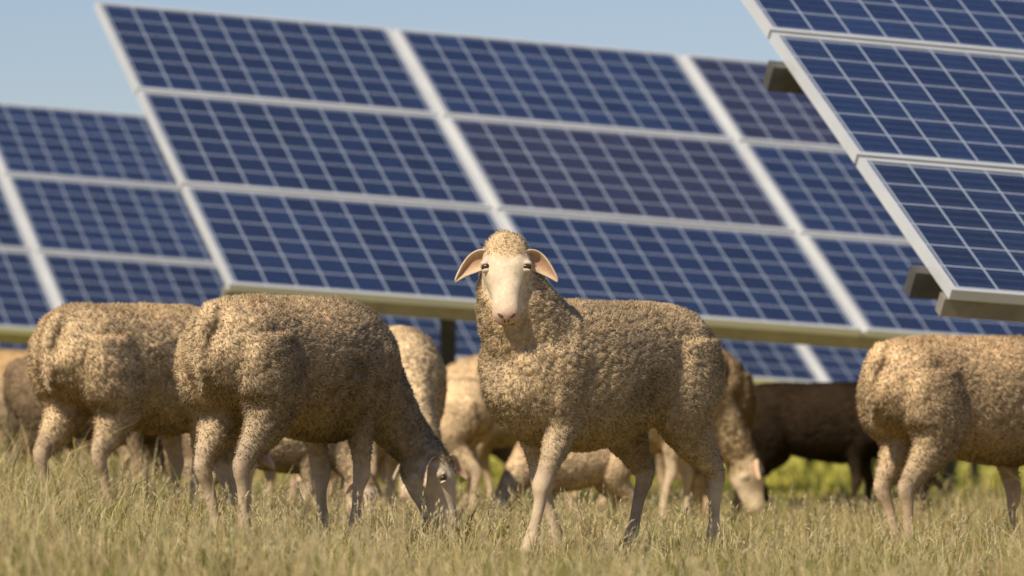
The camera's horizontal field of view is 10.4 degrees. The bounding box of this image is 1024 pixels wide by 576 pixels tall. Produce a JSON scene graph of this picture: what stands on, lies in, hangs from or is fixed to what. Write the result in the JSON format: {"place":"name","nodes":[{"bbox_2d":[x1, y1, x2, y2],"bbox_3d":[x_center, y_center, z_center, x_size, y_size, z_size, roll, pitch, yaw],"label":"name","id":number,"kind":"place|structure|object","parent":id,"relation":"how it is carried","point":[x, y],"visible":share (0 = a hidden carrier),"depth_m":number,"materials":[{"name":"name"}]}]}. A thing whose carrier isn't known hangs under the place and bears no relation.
{"place":"outdoors","nodes":[
{"label":"outdoors","id":0,"kind":"place"},
{"bbox_2d":[0,0,781,114],"label":"sky","id":1,"kind":"structure","parent":0,"point":[54,53],"materials":[{"name":"blue"}]},
{"bbox_2d":[0,366,1023,575],"bbox_3d":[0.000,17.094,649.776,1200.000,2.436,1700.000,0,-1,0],"label":"ground","id":2,"kind":"structure","parent":0,"point":[792,459],"depth_m":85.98,"materials":[{"name":"green plant"}]},
{"bbox_2d":[0,348,71,473],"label":"sheep","id":3,"kind":"object","parent":2,"relation":"on","point":[6,356],"visible":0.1,"depth_m":28.89},
{"bbox_2d":[0,371,150,482],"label":"sheep","id":4,"kind":"object","parent":2,"relation":"on","point":[14,423],"visible":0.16,"depth_m":24.30},
{"bbox_2d":[0,445,152,478],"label":"sheep","id":5,"kind":"object","parent":2,"relation":"on","point":[60,452],"visible":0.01,"depth_m":26.49},
{"bbox_2d":[2,356,198,491],"bbox_3d":[-1.552,0.572,21.972,0.962,0.655,0.339,0,-2,15],"label":"sheep","id":6,"kind":"object","parent":2,"relation":"on","point":[15,382],"visible":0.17,"depth_m":21.93},
{"bbox_2d":[26,301,274,517],"bbox_3d":[-1.219,0.444,19.048,0.421,0.798,1.140,-1,-2,38],"label":"sheep","id":7,"kind":"object","parent":2,"relation":"on","point":[106,366],"visible":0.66,"depth_m":18.73},
{"bbox_2d":[162,450,315,507],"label":"sheep","id":8,"kind":"object","parent":2,"relation":"on","point":[297,477],"visible":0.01,"depth_m":22.75},
{"bbox_2d":[169,469,344,508],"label":"sheep","id":9,"kind":"object","parent":2,"relation":"on","point":[336,477],"visible":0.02,"depth_m":23.45},
{"bbox_2d":[185,433,381,516],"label":"sheep","id":10,"kind":"object","parent":2,"relation":"on","point":[286,455],"visible":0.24,"depth_m":20.16},
{"bbox_2d":[171,292,456,552],"bbox_3d":[-0.609,0.416,17.015,0.414,0.799,1.173,-1,-2,34],"label":"sheep","id":11,"kind":"object","parent":2,"relation":"on","point":[317,375],"visible":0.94,"depth_m":16.78},
{"bbox_2d":[254,464,415,511],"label":"sheep","id":12,"kind":"object","parent":2,"relation":"on","point":[294,488],"depth_m":24.82},
{"bbox_2d":[298,376,497,515],"bbox_3d":[-0.471,0.694,24.008,0.912,0.638,0.337,-1,-2,20],"label":"sheep","id":13,"kind":"object","parent":2,"relation":"on","point":[468,424],"visible":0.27,"depth_m":23.80},
{"bbox_2d":[345,325,466,512],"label":"sheep","id":14,"kind":"object","parent":2,"relation":"on","point":[424,366],"visible":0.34,"depth_m":20.62},
{"bbox_2d":[377,446,514,478],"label":"sheep","id":15,"kind":"object","parent":2,"relation":"on","point":[503,454],"visible":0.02,"depth_m":29.51},
{"bbox_2d":[0,103,956,488],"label":"solar panel table","id":16,"kind":"object","parent":2,"relation":"on","point":[94,207],"visible":0.12,"depth_m":35.86,"materials":[{"name":"glass"}]},
{"bbox_2d":[0,343,979,486],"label":"solar panel table","id":17,"kind":"object","parent":2,"relation":"on","point":[973,467],"depth_m":45.85,"materials":[{"name":"glass"}]},
{"bbox_2d":[399,355,607,510],"bbox_3d":[0.007,0.682,25.982,1.083,0.758,0.400,0,-1,-8],"label":"sheep","id":18,"kind":"object","parent":2,"relation":"on","point":[466,367],"visible":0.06,"depth_m":25.89},
{"bbox_2d":[0,437,1023,575],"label":"grass seed heads","id":19,"kind":"object","parent":2,"relation":"on","point":[687,519],"depth_m":14.33,"materials":[{"name":"beige plant"}]},
{"bbox_2d":[94,1,1023,502],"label":"solar panel table","id":20,"kind":"object","parent":2,"relation":"on","point":[392,173],"visible":0.67,"depth_m":29.01,"materials":[{"name":"glass"}]},
{"bbox_2d":[491,440,633,518],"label":"sheep","id":21,"kind":"object","parent":2,"relation":"on","point":[602,470],"visible":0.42,"depth_m":21.41},
{"bbox_2d":[455,229,725,559],"bbox_3d":[0.237,0.332,16.381,0.412,0.993,1.038,-1,-2,42],"label":"sheep","id":22,"kind":"object","parent":2,"relation":"on","point":[560,378],"visible":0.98,"depth_m":16.16},
{"bbox_2d":[544,386,764,523],"bbox_3d":[0.532,0.633,23.196,1.049,0.734,0.387,0,-1,-4],"label":"sheep","id":23,"kind":"object","parent":2,"relation":"on","point":[743,463],"visible":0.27,"depth_m":23.20},
{"bbox_2d":[655,349,757,521],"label":"sheep","id":24,"kind":"object","parent":2,"relation":"on","point":[739,383],"visible":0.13,"depth_m":23.65},
{"bbox_2d":[804,459,811,471],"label":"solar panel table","id":25,"kind":"object","parent":2,"relation":"on","point":[806,462],"depth_m":58.83,"materials":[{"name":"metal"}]},
{"bbox_2d":[742,381,940,521],"bbox_3d":[1.503,0.776,26.176,1.009,0.687,0.356,0,-1,8],"label":"black sheep","id":26,"kind":"object","parent":2,"relation":"on","point":[816,421],"visible":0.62,"depth_m":26.07},
{"bbox_2d":[825,457,876,472],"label":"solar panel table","id":27,"kind":"object","parent":2,"relation":"on","point":[874,461],"depth_m":69.94,"materials":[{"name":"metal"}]},
{"bbox_2d":[741,0,1023,322],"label":"solar panel table","id":28,"kind":"object","parent":2,"relation":"on","point":[918,105],"visible":1,"depth_m":21.36,"materials":[{"name":"glass"},{"name":"aluminium"},{"name":"galvanised steel"}]},
{"bbox_2d":[854,333,1023,547],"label":"sheep","id":29,"kind":"object","parent":2,"relation":"on","point":[929,406],"visible":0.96,"depth_m":18.78}
]}

